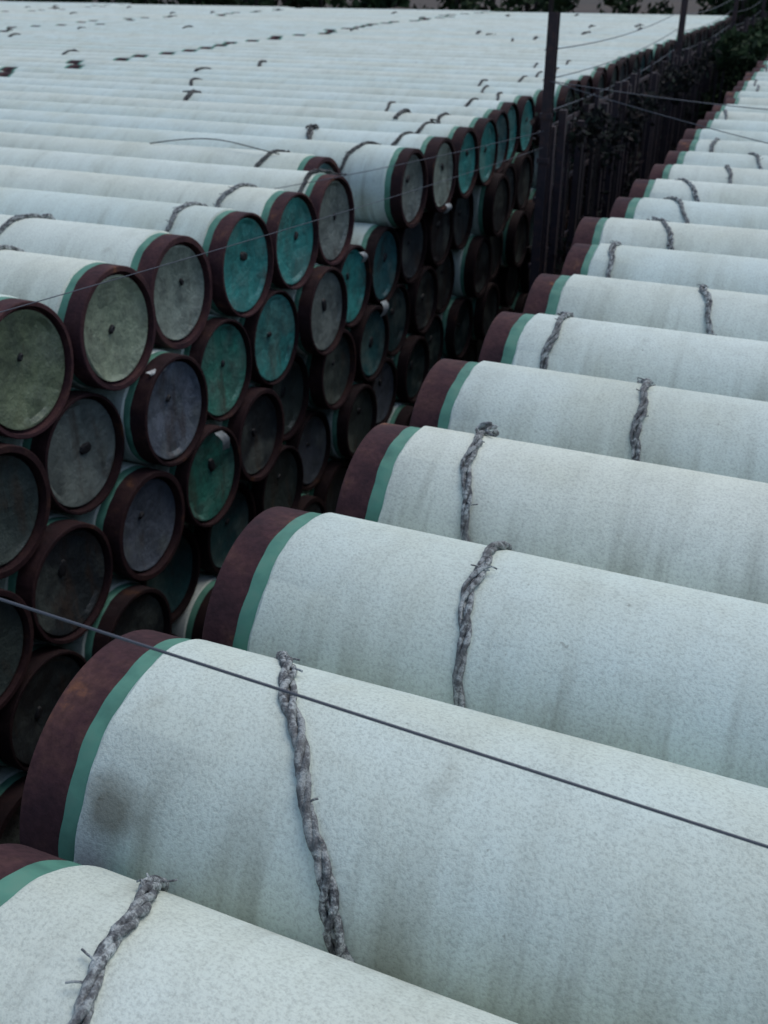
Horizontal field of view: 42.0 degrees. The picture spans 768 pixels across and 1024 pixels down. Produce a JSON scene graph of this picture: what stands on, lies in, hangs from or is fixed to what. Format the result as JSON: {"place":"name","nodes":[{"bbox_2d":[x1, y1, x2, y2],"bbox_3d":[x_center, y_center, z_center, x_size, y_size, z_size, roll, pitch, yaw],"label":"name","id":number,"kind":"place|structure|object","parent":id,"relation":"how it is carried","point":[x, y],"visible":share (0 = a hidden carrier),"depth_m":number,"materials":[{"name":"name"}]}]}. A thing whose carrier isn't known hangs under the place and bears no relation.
{"place":"outdoors","nodes":[
{"label":"outdoors","id":0,"kind":"place"},
{"bbox_2d":[0,0,735,26],"bbox_3d":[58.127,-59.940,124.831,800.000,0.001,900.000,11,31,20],"label":"ground","id":1,"kind":"structure","parent":0,"point":[587,6],"depth_m":205.01,"materials":[{"name":"soil"}]},
{"bbox_2d":[0,1,129,11],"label":"pipe stack","id":2,"kind":"object","parent":1,"relation":"on","point":[13,6],"visible":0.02,"depth_m":56.02,"materials":[{"name":"concrete"}]},
{"bbox_2d":[0,4,293,31],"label":"pipe stack","id":3,"kind":"object","parent":1,"relation":"on","point":[9,19],"visible":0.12,"depth_m":47.08,"materials":[{"name":"concrete"}]},
{"bbox_2d":[0,8,494,76],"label":"pipe stack","id":4,"kind":"object","parent":1,"relation":"on","point":[47,46],"visible":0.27,"depth_m":33.96,"materials":[{"name":"concrete"}]},
{"bbox_2d":[0,12,731,843],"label":"pipe stack","id":5,"kind":"object","parent":1,"relation":"on","point":[492,258],"visible":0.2,"depth_m":24.23,"materials":[{"name":"concrete"}]},
{"bbox_2d":[0,639,86,771],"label":"concrete coated pipe","id":6,"kind":"object","parent":5,"relation":"on","point":[52,671],"visible":0.49,"depth_m":7.66,"materials":[{"name":"concrete"}]},
{"bbox_2d":[56,576,171,661],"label":"concrete coated pipe","id":7,"kind":"object","parent":5,"relation":"on","point":[130,606],"visible":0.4,"depth_m":8.43,"materials":[{"name":"metal"}]},
{"bbox_2d":[0,512,112,644],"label":"concrete coated pipe","id":8,"kind":"object","parent":7,"relation":"on","point":[65,571],"visible":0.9,"depth_m":7.77,"materials":[{"name":"concrete"}]},
{"bbox_2d":[0,441,50,579],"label":"concrete coated pipe","id":9,"kind":"object","parent":8,"relation":"on","point":[25,498],"visible":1,"depth_m":7.21,"materials":[{"name":"concrete"}]},
{"bbox_2d":[0,294,73,438],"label":"concrete coated pipe","id":10,"kind":"object","parent":9,"relation":"on","point":[36,364],"visible":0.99,"depth_m":7.08,"materials":[{"name":"concrete"}]},
{"bbox_2d":[0,387,124,514],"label":"concrete coated pipe","id":11,"kind":"object","parent":8,"relation":"on","point":[76,447],"visible":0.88,"depth_m":7.86,"materials":[{"name":"metal"}]},
{"bbox_2d":[0,249,155,390],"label":"concrete coated pipe","id":12,"kind":"object","parent":11,"relation":"on","point":[110,326],"visible":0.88,"depth_m":7.66,"materials":[{"name":"concrete"}]},
{"bbox_2d":[120,527,200,622],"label":"concrete coated pipe","id":13,"kind":"object","parent":5,"relation":"on","point":[175,581],"visible":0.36,"depth_m":9.73,"materials":[{"name":"metal"}]},
{"bbox_2d":[52,461,184,580],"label":"concrete coated pipe","id":14,"kind":"object","parent":13,"relation":"on","point":[137,516],"visible":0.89,"depth_m":8.53,"materials":[{"name":"metal"}]},
{"bbox_2d":[184,483,255,573],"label":"concrete coated pipe","id":15,"kind":"object","parent":5,"relation":"on","point":[217,541],"visible":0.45,"depth_m":10.31,"materials":[{"name":"metal"}]},
{"bbox_2d":[123,422,240,527],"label":"concrete coated pipe","id":16,"kind":"object","parent":15,"relation":"on","point":[206,473],"visible":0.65,"depth_m":9.42,"materials":[{"name":"metal"}]},
{"bbox_2d":[71,349,207,466],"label":"concrete coated pipe","id":17,"kind":"object","parent":16,"relation":"on","point":[163,415],"visible":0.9,"depth_m":8.48,"materials":[{"name":"metal"}]},
{"bbox_2d":[0,214,212,349],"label":"concrete coated pipe","id":18,"kind":"object","parent":17,"relation":"on","point":[181,291],"visible":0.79,"depth_m":8.59,"materials":[{"name":"concrete"}]},
{"bbox_2d":[0,213,54,233],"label":"rope sling","id":19,"kind":"object","parent":18,"relation":"on","point":[8,222],"visible":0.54,"depth_m":8.92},
{"bbox_2d":[153,314,251,420],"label":"concrete coated pipe","id":20,"kind":"object","parent":16,"relation":"on","point":[219,350],"visible":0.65,"depth_m":9.48,"materials":[{"name":"concrete"}]},
{"bbox_2d":[0,187,273,317],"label":"concrete coated pipe","id":21,"kind":"object","parent":20,"relation":"on","point":[242,274],"visible":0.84,"depth_m":9.44,"materials":[{"name":"concrete"}]},
{"bbox_2d":[165,201,208,232],"bbox_3d":[-1.837,-2.706,9.487,0.143,0.452,1.036,12,31,21],"label":"rope sling","id":22,"kind":"object","parent":21,"relation":"on","point":[176,210],"visible":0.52,"depth_m":9.26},
{"bbox_2d":[206,384,284,481],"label":"concrete coated pipe","id":23,"kind":"object","parent":15,"relation":"on","point":[255,423],"visible":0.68,"depth_m":10.29,"materials":[{"name":"metal"}]},
{"bbox_2d":[0,83,509,172],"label":"concrete coated pipe","id":24,"kind":"object","parent":5,"relation":"on","point":[500,118],"visible":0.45,"depth_m":16.76,"materials":[{"name":"concrete"}]},
{"bbox_2d":[0,77,519,162],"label":"concrete coated pipe","id":25,"kind":"object","parent":5,"relation":"on","point":[511,109],"visible":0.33,"depth_m":17.74,"materials":[{"name":"concrete"}]},
{"bbox_2d":[2,72,534,152],"bbox_3d":[-2.719,-7.872,19.563,11.399,1.006,1.006,11,31,20],"label":"concrete coated pipe","id":26,"kind":"object","parent":5,"relation":"on","point":[526,106],"visible":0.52,"depth_m":18.49,"materials":[{"name":"concrete"}]},
{"bbox_2d":[239,444,303,515],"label":"concrete coated pipe","id":27,"kind":"object","parent":5,"relation":"on","point":[280,484],"visible":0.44,"depth_m":11.16,"materials":[{"name":"metal"}]},
{"bbox_2d":[6,66,553,145],"bbox_3d":[-2.640,-8.382,20.495,12.252,1.006,1.006,11,31,20],"label":"concrete coated pipe","id":28,"kind":"object","parent":5,"relation":"on","point":[536,95],"visible":0.23,"depth_m":19.65,"materials":[{"name":"concrete"}]},
{"bbox_2d":[282,409,330,490],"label":"concrete coated pipe","id":29,"kind":"object","parent":5,"relation":"on","point":[310,440],"visible":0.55,"depth_m":12.06,"materials":[{"name":"metal"}]},
{"bbox_2d":[253,355,308,440],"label":"concrete coated pipe","id":30,"kind":"object","parent":29,"relation":"on","point":[291,389],"visible":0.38,"depth_m":11.35,"materials":[{"name":"metal"}]},
{"bbox_2d":[219,289,298,384],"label":"concrete coated pipe","id":31,"kind":"object","parent":30,"relation":"on","point":[271,325],"visible":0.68,"depth_m":10.26,"materials":[{"name":"metal"}]},
{"bbox_2d":[0,165,318,289],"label":"concrete coated pipe","id":32,"kind":"object","parent":31,"relation":"on","point":[295,250],"visible":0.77,"depth_m":10.36,"materials":[{"name":"concrete"}]},
{"bbox_2d":[213,183,258,207],"bbox_3d":[-1.474,-3.157,10.310,0.139,0.452,1.042,16,32,26],"label":"rope sling","id":33,"kind":"object","parent":32,"relation":"on","point":[223,196],"visible":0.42,"depth_m":10.08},
{"bbox_2d":[296,329,355,409],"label":"concrete coated pipe","id":34,"kind":"object","parent":29,"relation":"on","point":[331,377],"visible":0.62,"depth_m":11.94,"materials":[{"name":"concrete"}]},
{"bbox_2d":[275,263,347,355],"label":"concrete coated pipe","id":35,"kind":"object","parent":34,"relation":"on","point":[320,297],"visible":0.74,"depth_m":10.99,"materials":[{"name":"metal"}]},
{"bbox_2d":[0,147,354,265],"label":"concrete coated pipe","id":36,"kind":"object","parent":35,"relation":"on","point":[330,197],"visible":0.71,"depth_m":11.26,"materials":[{"name":"concrete"}]},
{"bbox_2d":[298,168,346,192],"bbox_3d":[-0.680,-3.528,10.980,0.391,0.456,1.036,11,31,20],"label":"rope sling","id":37,"kind":"object","parent":36,"relation":"on","point":[308,175],"visible":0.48,"depth_m":10.84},
{"bbox_2d":[322,244,370,327],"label":"concrete coated pipe","id":38,"kind":"object","parent":34,"relation":"on","point":[354,270],"visible":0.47,"depth_m":12.06,"materials":[{"name":"metal"}]},
{"bbox_2d":[0,132,340,174],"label":"concrete coated pipe","id":39,"kind":"object","parent":38,"relation":"on","point":[243,157],"visible":0.25,"depth_m":12.41,"materials":[{"name":"concrete"}]},
{"bbox_2d":[73,65,574,136],"bbox_3d":[-1.703,-8.719,21.110,11.388,1.006,1.006,11,31,20],"label":"concrete coated pipe","id":40,"kind":"object","parent":5,"relation":"on","point":[562,94],"visible":0.23,"depth_m":20.29,"materials":[{"name":"concrete"}]},
{"bbox_2d":[73,60,581,131],"bbox_3d":[-1.725,-9.249,22.079,12.103,1.006,1.006,11,31,20],"label":"concrete coated pipe","id":41,"kind":"object","parent":5,"relation":"on","point":[345,72],"visible":0.24,"depth_m":21.40,"materials":[{"name":"concrete"}]},
{"bbox_2d":[307,381,376,458],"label":"concrete coated pipe","id":42,"kind":"object","parent":5,"relation":"on","point":[352,419],"visible":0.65,"depth_m":12.57,"materials":[{"name":"concrete"}]},
{"bbox_2d":[344,304,388,381],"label":"concrete coated pipe","id":43,"kind":"object","parent":42,"relation":"on","point":[369,331],"visible":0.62,"depth_m":12.71,"materials":[{"name":"metal"}]},
{"bbox_2d":[121,57,592,104],"bbox_3d":[-1.044,-9.638,22.789,11.486,1.006,1.006,11,31,20],"label":"concrete coated pipe","id":44,"kind":"object","parent":5,"relation":"on","point":[586,80],"visible":0.22,"depth_m":22.07,"materials":[{"name":"concrete"}]},
{"bbox_2d":[140,54,605,111],"bbox_3d":[-0.710,-10.097,23.627,11.709,1.006,1.006,11,31,20],"label":"concrete coated pipe","id":45,"kind":"object","parent":5,"relation":"on","point":[599,79],"visible":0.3,"depth_m":22.83,"materials":[{"name":"concrete"}]},
{"bbox_2d":[354,357,397,425],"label":"concrete coated pipe","id":46,"kind":"object","parent":5,"relation":"on","point":[383,384],"visible":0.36,"depth_m":13.72,"materials":[{"name":"metal"}]},
{"bbox_2d":[166,52,606,102],"bbox_3d":[-0.334,-10.547,24.450,11.389,1.006,1.006,11,31,20],"label":"concrete coated pipe","id":47,"kind":"object","parent":5,"relation":"on","point":[517,65],"visible":0.2,"depth_m":23.89,"materials":[{"name":"concrete"}]},
{"bbox_2d":[189,49,618,103],"bbox_3d":[0.107,-10.984,25.248,11.418,1.006,1.006,11,31,20],"label":"concrete coated pipe","id":48,"kind":"object","parent":5,"relation":"on","point":[612,69],"visible":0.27,"depth_m":24.44,"materials":[{"name":"concrete"}]},
{"bbox_2d":[387,333,429,403],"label":"concrete coated pipe","id":49,"kind":"object","parent":5,"relation":"on","point":[411,359],"visible":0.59,"depth_m":14.29,"materials":[{"name":"metal"}]},
{"bbox_2d":[370,284,409,355],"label":"concrete coated pipe","id":50,"kind":"object","parent":49,"relation":"on","point":[398,313],"visible":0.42,"depth_m":13.73,"materials":[{"name":"metal"}]},
{"bbox_2d":[350,222,400,303],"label":"concrete coated pipe","id":51,"kind":"object","parent":50,"relation":"on","point":[380,244],"visible":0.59,"depth_m":12.67,"materials":[{"name":"metal"}]},
{"bbox_2d":[394,215,426,283],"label":"concrete coated pipe","id":52,"kind":"object","parent":50,"relation":"on","point":[413,243],"visible":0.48,"depth_m":13.66,"materials":[{"name":"metal"}]},
{"bbox_2d":[0,119,427,227],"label":"concrete coated pipe","id":53,"kind":"object","parent":52,"relation":"on","point":[405,210],"visible":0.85,"depth_m":12.71,"materials":[{"name":"concrete"}]},
{"bbox_2d":[397,265,437,333],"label":"concrete coated pipe","id":54,"kind":"object","parent":49,"relation":"on","point":[422,289],"visible":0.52,"depth_m":14.39,"materials":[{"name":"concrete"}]},
{"bbox_2d":[410,315,443,370],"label":"concrete coated pipe","id":55,"kind":"object","parent":5,"relation":"on","point":[433,335],"visible":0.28,"depth_m":15.42,"materials":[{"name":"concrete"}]},
{"bbox_2d":[435,295,472,358],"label":"concrete coated pipe","id":56,"kind":"object","parent":5,"relation":"on","point":[456,316],"visible":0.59,"depth_m":15.88,"materials":[{"name":"metal"}]},
{"bbox_2d":[426,250,454,313],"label":"concrete coated pipe","id":57,"kind":"object","parent":56,"relation":"on","point":[445,271],"visible":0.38,"depth_m":15.41,"materials":[{"name":"plastic"}]},
{"bbox_2d":[423,202,452,265],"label":"concrete coated pipe","id":58,"kind":"object","parent":57,"relation":"on","point":[439,227],"visible":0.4,"depth_m":14.41,"materials":[{"name":"plastic"}]},
{"bbox_2d":[0,109,456,212],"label":"concrete coated pipe","id":59,"kind":"object","parent":58,"relation":"on","point":[440,169],"visible":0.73,"depth_m":13.83,"materials":[{"name":"concrete"}]},
{"bbox_2d":[450,192,473,249],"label":"concrete coated pipe","id":60,"kind":"object","parent":57,"relation":"on","point":[463,212],"visible":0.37,"depth_m":15.36,"materials":[{"name":"plastic"}]},
{"bbox_2d":[0,99,478,198],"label":"concrete coated pipe","id":61,"kind":"object","parent":60,"relation":"on","point":[462,139],"visible":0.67,"depth_m":14.75,"materials":[{"name":"concrete"}]},
{"bbox_2d":[0,91,497,185],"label":"concrete coated pipe","id":62,"kind":"object","parent":60,"relation":"on","point":[486,130],"visible":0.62,"depth_m":15.73,"materials":[{"name":"concrete"}]},
{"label":"concrete-coated pipe","id":63,"kind":"object","parent":5,"relation":"on","visible":0},
{"bbox_2d":[0,588,33,709],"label":"concrete coated pipe","id":64,"kind":"object","parent":63,"relation":"on","point":[16,635],"visible":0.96,"depth_m":7.27,"materials":[{"name":"concrete"}]},
{"bbox_2d":[6,0,767,28],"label":"tree line","id":65,"kind":"object","parent":1,"relation":"on","point":[564,6],"visible":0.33,"depth_m":100.29,"materials":[{"name":"green plant"}]},
{"bbox_2d":[529,12,560,290],"bbox_3d":[2.113,-3.104,14.092,0.164,7.050,0.149,11,31,20],"label":"steel fence post","id":66,"kind":"object","parent":1,"relation":"on","point":[546,113],"visible":0.63,"depth_m":13.11,"materials":[{"name":"metal"}]},
{"bbox_2d":[528,17,764,274],"bbox_3d":[8.840,-10.535,28.546,1.430,5.806,33.804,11,31,20],"label":"climbing vine","id":67,"kind":"object","parent":1,"relation":"on","point":[684,79],"visible":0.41,"depth_m":17.20,"materials":[{"name":"plant"}]},
{"bbox_2d":[528,11,767,274],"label":"steel bar fence","id":68,"kind":"object","parent":1,"relation":"on","point":[622,163],"visible":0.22,"depth_m":17.23,"materials":[{"name":"metal"}]},
{"bbox_2d":[550,81,767,143],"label":"fence wire","id":69,"kind":"object","parent":68,"relation":"attached to","point":[660,114],"visible":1,"depth_m":11.80,"materials":[{"name":"grey"}]},
{"bbox_2d":[553,81,767,109],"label":"fence wire","id":70,"kind":"object","parent":68,"relation":"attached to","point":[659,97],"visible":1,"depth_m":13.17,"materials":[{"name":"grey"}]},
{"bbox_2d":[665,0,687,157],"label":"steel fence post","id":71,"kind":"object","parent":1,"relation":"on","point":[681,28],"visible":0.29,"depth_m":22.03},
{"bbox_2d":[687,17,767,126],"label":"bush","id":72,"kind":"object","parent":1,"relation":"on","point":[734,63],"visible":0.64,"depth_m":26.75,"materials":[{"name":"green plant"}]},
{"bbox_3d":[-2.735,2.404,3.959,0.164,7.120,0.149,11,31,20],"label":"steel fence post","id":73,"kind":"object","parent":1,"relation":"on","visible":0},
{"bbox_2d":[0,147,542,312],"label":"fence wire","id":74,"kind":"object","parent":73,"relation":"attached to","point":[227,246],"visible":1,"depth_m":6.12,"materials":[{"name":"grey"}]},
{"bbox_2d":[0,598,767,848],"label":"fence wire","id":75,"kind":"object","parent":73,"relation":"attached to","point":[395,726],"visible":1,"depth_m":2.05,"materials":[{"name":"grey"}]},
{"bbox_3d":[10.248,-2.432,14.166,12.253,5.360,41.905,11,31,20],"label":"pipe stack","id":76,"kind":"object","parent":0,"visible":0},
{"bbox_2d":[0,843,517,1023],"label":"concrete coated pipe","id":77,"kind":"object","parent":76,"relation":"on","point":[174,959],"visible":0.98,"depth_m":2.30,"materials":[{"name":"concrete"}]},
{"bbox_2d":[65,873,176,1023],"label":"rope sling","id":78,"kind":"object","parent":77,"relation":"on","point":[149,888],"visible":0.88,"depth_m":2.29,"materials":[{"name":"fabric"}]},
{"bbox_2d":[19,630,767,1023],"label":"concrete coated pipe","id":79,"kind":"object","parent":76,"relation":"on","point":[497,888],"visible":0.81,"depth_m":2.77,"materials":[{"name":"concrete"}]},
{"bbox_2d":[274,651,353,961],"bbox_3d":[-0.264,0.838,3.201,0.149,0.630,1.418,-8,30,-14],"label":"rope sling","id":80,"kind":"object","parent":79,"relation":"on","point":[333,932],"visible":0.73,"depth_m":2.78,"materials":[{"name":"fabric"}]},
{"bbox_2d":[202,506,767,787],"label":"concrete coated pipe","id":81,"kind":"object","parent":76,"relation":"on","point":[675,674],"visible":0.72,"depth_m":3.58,"materials":[{"name":"concrete"}]},
{"bbox_2d":[452,541,512,707],"bbox_3d":[0.393,0.441,3.915,0.141,0.631,1.086,7,30,13],"label":"rope sling","id":82,"kind":"object","parent":81,"relation":"on","point":[476,577],"visible":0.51,"depth_m":3.59,"materials":[{"name":"fabric"}]},
{"bbox_2d":[335,423,767,603],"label":"concrete coated pipe","id":83,"kind":"object","parent":76,"relation":"on","point":[702,531],"visible":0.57,"depth_m":4.40,"materials":[{"name":"concrete"}]},
{"bbox_2d":[460,422,498,541],"bbox_3d":[0.454,-0.072,4.853,0.162,0.629,1.115,4,29,7],"label":"rope sling","id":84,"kind":"object","parent":83,"relation":"on","point":[484,428],"visible":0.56,"depth_m":4.55,"materials":[{"name":"fabric"}]},
{"bbox_2d":[409,359,767,482],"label":"concrete coated pipe","id":85,"kind":"object","parent":76,"relation":"on","point":[723,435],"visible":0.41,"depth_m":5.25,"materials":[{"name":"concrete"}]},
{"bbox_2d":[629,377,655,460],"bbox_3d":[1.372,-0.413,5.478,0.148,0.628,1.114,5,29,9],"label":"rope sling","id":86,"kind":"object","parent":85,"relation":"on","point":[639,415],"visible":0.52,"depth_m":5.13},
{"bbox_2d":[478,311,767,401],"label":"concrete coated pipe","id":87,"kind":"object","parent":76,"relation":"on","point":[716,364],"visible":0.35,"depth_m":6.07,"materials":[{"name":"concrete"}]},
{"bbox_2d":[540,311,573,369],"bbox_3d":[1.134,-0.983,6.526,0.160,0.623,1.074,9,30,16],"label":"rope sling","id":88,"kind":"object","parent":87,"relation":"on","point":[550,341],"visible":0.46,"depth_m":6.20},
{"bbox_2d":[523,274,767,341],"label":"concrete coated pipe","id":89,"kind":"object","parent":76,"relation":"on","point":[742,315],"visible":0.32,"depth_m":6.92,"materials":[{"name":"concrete"}]},
{"bbox_2d":[697,284,715,334],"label":"rope sling","id":90,"kind":"object","parent":89,"relation":"on","point":[703,288],"visible":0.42,"depth_m":6.75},
{"bbox_2d":[561,243,767,294],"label":"concrete coated pipe","id":91,"kind":"object","parent":76,"relation":"on","point":[709,270],"visible":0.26,"depth_m":7.74,"materials":[{"name":"concrete"}]},
{"bbox_2d":[605,240,621,277],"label":"rope sling","id":92,"kind":"object","parent":91,"relation":"on","point":[614,244],"visible":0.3,"depth_m":7.87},
{"bbox_2d":[571,217,767,258],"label":"concrete coated pipe","id":93,"kind":"object","parent":76,"relation":"on","point":[733,241],"visible":0.23,"depth_m":8.60,"materials":[{"name":"concrete"}]},
{"bbox_2d":[646,216,674,249],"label":"rope sling","id":94,"kind":"object","parent":93,"relation":"on","point":[670,241],"visible":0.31,"depth_m":8.60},
{"bbox_2d":[609,197,767,229],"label":"concrete coated pipe","id":95,"kind":"object","parent":76,"relation":"on","point":[726,215],"visible":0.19,"depth_m":9.41,"materials":[{"name":"concrete"}]},
{"bbox_2d":[629,179,767,206],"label":"concrete coated pipe","id":96,"kind":"object","parent":76,"relation":"on","point":[734,194],"visible":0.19,"depth_m":10.25,"materials":[{"name":"concrete"}]},
{"bbox_2d":[648,164,767,185],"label":"concrete coated pipe","id":97,"kind":"object","parent":76,"relation":"on","point":[743,176],"visible":0.13,"depth_m":11.08,"materials":[{"name":"concrete"}]},
{"bbox_2d":[664,151,767,169],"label":"concrete coated pipe","id":98,"kind":"object","parent":76,"relation":"on","point":[711,159],"visible":0.2,"depth_m":11.92,"materials":[{"name":"concrete"}]},
{"bbox_2d":[676,139,767,155],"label":"concrete coated pipe","id":99,"kind":"object","parent":76,"relation":"on","point":[730,147],"visible":0.14,"depth_m":12.74,"materials":[{"name":"concrete"}]},
{"bbox_2d":[683,129,767,142],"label":"concrete coated pipe","id":100,"kind":"object","parent":76,"relation":"on","point":[699,134],"visible":0.22,"depth_m":13.60,"materials":[{"name":"concrete"}]},
{"bbox_2d":[695,119,767,131],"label":"concrete coated pipe","id":101,"kind":"object","parent":76,"relation":"on","point":[739,125],"visible":0.15,"depth_m":14.41,"materials":[{"name":"concrete"}]},
{"bbox_2d":[704,111,767,121],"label":"concrete coated pipe","id":102,"kind":"object","parent":76,"relation":"on","point":[748,116],"visible":0.12,"depth_m":15.24,"materials":[{"name":"concrete"}]},
{"bbox_2d":[712,104,767,112],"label":"concrete coated pipe","id":103,"kind":"object","parent":76,"relation":"on","point":[718,108],"visible":0.12,"depth_m":16.08,"materials":[{"name":"concrete"}]},
{"bbox_2d":[723,91,767,103],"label":"concrete coated pipe","id":104,"kind":"object","parent":76,"relation":"on","point":[750,94],"visible":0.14,"depth_m":17.76,"materials":[{"name":"concrete"}]},
{"bbox_2d":[725,97,767,105],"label":"concrete coated pipe","id":105,"kind":"object","parent":76,"relation":"on","point":[750,101],"visible":0.11,"depth_m":16.89,"materials":[{"name":"concrete"}]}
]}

